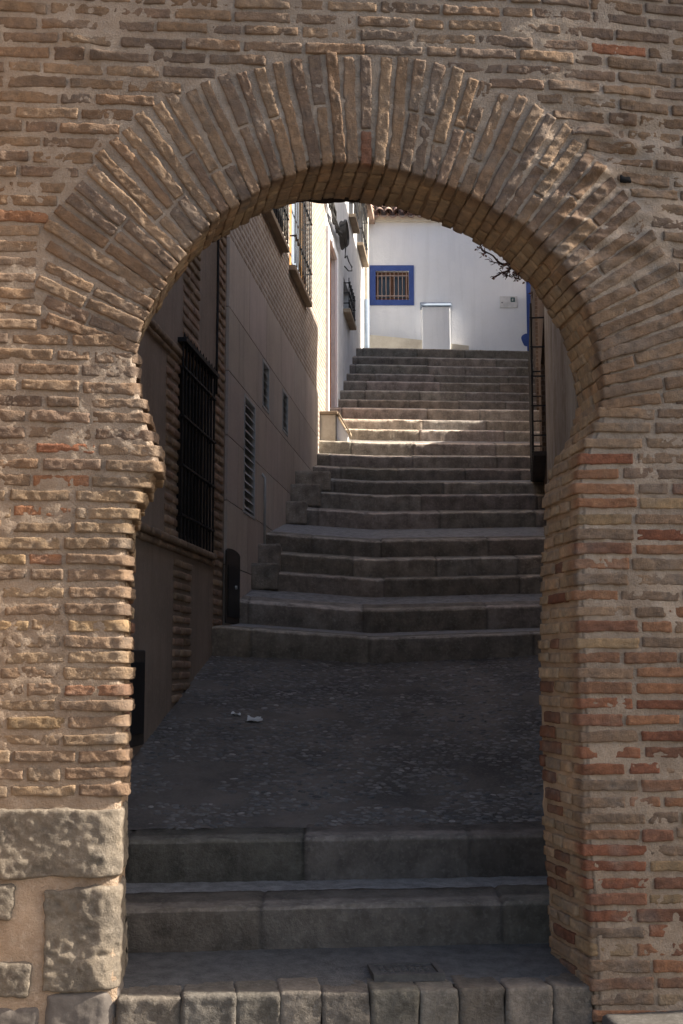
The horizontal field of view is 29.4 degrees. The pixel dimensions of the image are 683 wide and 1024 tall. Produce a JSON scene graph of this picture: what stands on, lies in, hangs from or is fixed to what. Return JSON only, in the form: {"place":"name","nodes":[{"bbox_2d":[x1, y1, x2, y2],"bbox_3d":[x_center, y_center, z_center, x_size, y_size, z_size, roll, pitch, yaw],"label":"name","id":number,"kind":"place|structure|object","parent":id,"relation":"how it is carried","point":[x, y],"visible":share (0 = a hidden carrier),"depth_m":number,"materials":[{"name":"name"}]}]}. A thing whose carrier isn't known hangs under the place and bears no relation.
{"place":"outdoors","nodes":[
{"label":"outdoors","id":0,"kind":"place"},
{"bbox_2d":[128,655,543,829],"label":"path","id":1,"kind":"structure","parent":0,"point":[201,778],"depth_m":8.85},
{"bbox_2d":[129,236,226,759],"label":"townhouse","id":2,"kind":"structure","parent":1,"relation":"on","point":[177,605],"depth_m":10.07,"materials":[{"name":"beige paint"}]},
{"bbox_2d":[129,650,144,747],"bbox_3d":[-1.362,1.215,8.478,0.036,0.630,0.569,-1,-7,6],"label":"utility door","id":3,"kind":"structure","parent":2,"relation":"in","point":[137,721],"depth_m":8.56,"materials":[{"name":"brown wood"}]},
{"bbox_2d":[176,332,218,552],"bbox_3d":[-1.245,-0.516,10.583,0.240,1.606,1.335,-1,-7,6],"label":"window","id":4,"kind":"structure","parent":2,"relation":"in","point":[192,398],"depth_m":10.58,"materials":[{"name":"black metal"}]},
{"bbox_2d":[245,715,262,720],"bbox_3d":[-0.634,1.498,9.429,0.132,0.047,0.085,0,-7,0],"label":"paper scrap","id":5,"kind":"object","parent":1,"relation":"on","point":[257,718],"visible":1,"depth_m":9.42,"materials":[{"name":"white paper"}]},
{"bbox_2d":[212,348,545,663],"bbox_3d":[1.527,-0.768,20.474,4.170,6.539,18.418,-1,-7,5],"label":"stair flight","id":6,"kind":"object","parent":1,"relation":"on","point":[411,529],"visible":0.85,"depth_m":15.24,"materials":[{"name":"stone"}]},
{"bbox_2d":[320,411,351,440],"bbox_3d":[-0.095,-0.957,20.148,0.502,0.968,1.406,0,-7,0],"label":"doorstep","id":7,"kind":"object","parent":6,"relation":"on","point":[333,426],"visible":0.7,"depth_m":19.53,"materials":[{"name":"beige stone"}]},
{"bbox_2d":[326,202,374,410],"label":"townhouse","id":8,"kind":"structure","parent":6,"relation":"on","point":[347,313],"depth_m":23.79,"materials":[{"name":"white paint"}]},
{"bbox_2d":[329,258,330,407],"bbox_3d":[-0.263,-2.124,21.131,0.070,4.458,1.222,-1,-7,6],"label":"door","id":9,"kind":"structure","parent":8,"relation":"in","point":[330,258],"depth_m":21.64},
{"bbox_2d":[328,203,342,236],"bbox_3d":[-0.089,-4.884,21.560,0.115,0.418,3.018,-1,-7,5],"label":"cable bundle","id":10,"kind":"object","parent":8,"relation":"attached to","point":[332,208],"visible":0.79,"depth_m":21.18,"materials":[{"name":"rubber"}]},
{"bbox_2d":[339,219,348,249],"bbox_3d":[0.047,-4.799,22.527,0.107,0.541,0.849,-1,-7,6],"label":"cable coil","id":11,"kind":"object","parent":8,"relation":"attached to","point":[344,239],"visible":0.99,"depth_m":22.32,"materials":[{"name":"rubber"}]},
{"bbox_2d":[344,247,351,270],"bbox_3d":[0.123,-4.529,23.552,0.024,0.620,1.405,-1,-7,6],"label":"loose cable","id":12,"kind":"object","parent":8,"relation":"attached to","point":[348,261],"visible":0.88,"depth_m":23.37,"materials":[{"name":"rubber"}]},
{"bbox_2d":[343,281,356,329],"bbox_3d":[0.149,-3.849,24.088,0.150,0.652,1.297,-1,-7,6],"label":"window","id":13,"kind":"structure","parent":8,"relation":"in","point":[349,313],"depth_m":23.95,"materials":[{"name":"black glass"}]},
{"bbox_2d":[349,202,359,233],"bbox_3d":[0.240,-6.222,25.296,0.150,1.340,0.975,-1,-7,6],"label":"window","id":14,"kind":"structure","parent":8,"relation":"in","point":[354,217],"depth_m":25.16,"materials":[{"name":"beige glass"}]},
{"bbox_2d":[357,203,368,266],"bbox_3d":[0.439,-6.261,27.330,0.150,1.840,1.495,-1,-7,6],"label":"window","id":15,"kind":"structure","parent":8,"relation":"in","point":[363,252],"depth_m":27.34,"materials":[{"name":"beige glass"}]},
{"bbox_2d":[369,205,530,350],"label":"white house","id":16,"kind":"structure","parent":6,"relation":"on","point":[415,260],"depth_m":28.78,"materials":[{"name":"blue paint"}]},
{"bbox_2d":[376,271,408,299],"bbox_3d":[1.123,-5.005,28.868,0.735,0.656,0.140,0,-7,0],"label":"window","id":17,"kind":"structure","parent":16,"relation":"in","point":[394,285],"depth_m":28.90,"materials":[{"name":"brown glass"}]},
{"bbox_2d":[420,302,451,348],"bbox_3d":[2.071,-4.079,28.526,0.675,1.145,0.288,0,-7,0],"label":"meter box","id":18,"kind":"object","parent":16,"relation":"attached to","point":[435,319],"visible":0.78,"depth_m":28.41,"materials":[{"name":"white metal"}]},
{"bbox_2d":[500,296,516,307],"bbox_3d":[3.689,-4.639,28.725,0.390,0.261,0.026,0,-7,0],"label":"wall plaque","id":19,"kind":"object","parent":16,"relation":"attached to","point":[508,301],"depth_m":28.72,"materials":[{"name":"white ceramic"}]},
{"bbox_2d":[123,821,570,989],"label":"steps","id":20,"kind":"structure","parent":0,"point":[341,905],"depth_m":6.62,"materials":[{"name":"stone"}]},
{"bbox_2d":[367,962,444,981],"bbox_3d":[0.301,2.162,6.112,0.332,0.034,0.240,1,-7,-6],"label":"access cover","id":21,"kind":"object","parent":20,"relation":"on","point":[407,972],"visible":1,"depth_m":6.06,"materials":[{"name":"metal"}]},
{"bbox_2d":[602,1010,682,1023],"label":"pavement","id":22,"kind":"structure","parent":0,"point":[671,1017],"depth_m":5.80,"materials":[{"name":"grey stone"}]},
{"label":"ground","id":23,"kind":"structure","parent":0,"visible":0},
{"bbox_2d":[223,201,325,624],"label":"townhouse","id":24,"kind":"structure","parent":23,"relation":"on","point":[275,382],"depth_m":14.42,"materials":[{"name":"paint"}]},
{"bbox_2d":[265,205,288,252],"bbox_3d":[-0.804,-4.262,14.967,0.165,2.046,1.847,-1,-7,6],"label":"window","id":25,"kind":"structure","parent":24,"relation":"in","point":[275,217],"depth_m":15.22,"materials":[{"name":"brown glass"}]},
{"bbox_2d":[289,201,312,306],"bbox_3d":[-0.578,-4.105,17.330,0.181,2.347,1.734,-1,-7,6],"label":"window","id":26,"kind":"structure","parent":24,"relation":"in","point":[297,255],"depth_m":17.23,"materials":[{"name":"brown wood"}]},
{"bbox_2d":[0,0,682,1023],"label":"arch wall","id":27,"kind":"structure","parent":23,"relation":"on","point":[150,150],"depth_m":6.17,"materials":[{"name":"brown brick"}]},
{"bbox_2d":[116,973,593,1023],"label":"kerb","id":28,"kind":"structure","parent":23,"relation":"on","point":[563,998],"depth_m":5.83,"materials":[{"name":"stone"}]},
{"bbox_2d":[530,286,538,409],"bbox_3d":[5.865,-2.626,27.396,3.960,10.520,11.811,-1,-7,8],"label":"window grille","id":29,"kind":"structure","parent":23,"relation":"on","point":[534,332],"depth_m":22.24,"materials":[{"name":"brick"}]},
{"bbox_2d":[474,244,532,298],"bbox_3d":[3.251,-4.724,24.837,1.341,1.387,1.068,-4,-8,34],"label":"bare vine","id":30,"kind":"object","parent":29,"relation":"attached to","point":[507,271],"visible":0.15,"depth_m":24.81,"materials":[{"name":"brown plant"}]},
{"bbox_2d":[528,296,577,494],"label":"townhouse","id":31,"kind":"structure","parent":23,"relation":"on","point":[558,403],"depth_m":13.06,"materials":[{"name":"paint"}]},
{"bbox_2d":[528,303,546,481],"bbox_3d":[2.434,-1.350,16.154,0.186,1.774,2.877,-1,-7,8],"label":"window","id":32,"kind":"structure","parent":31,"relation":"in","point":[537,459],"depth_m":15.06,"materials":[{"name":"black metal"}]}
]}

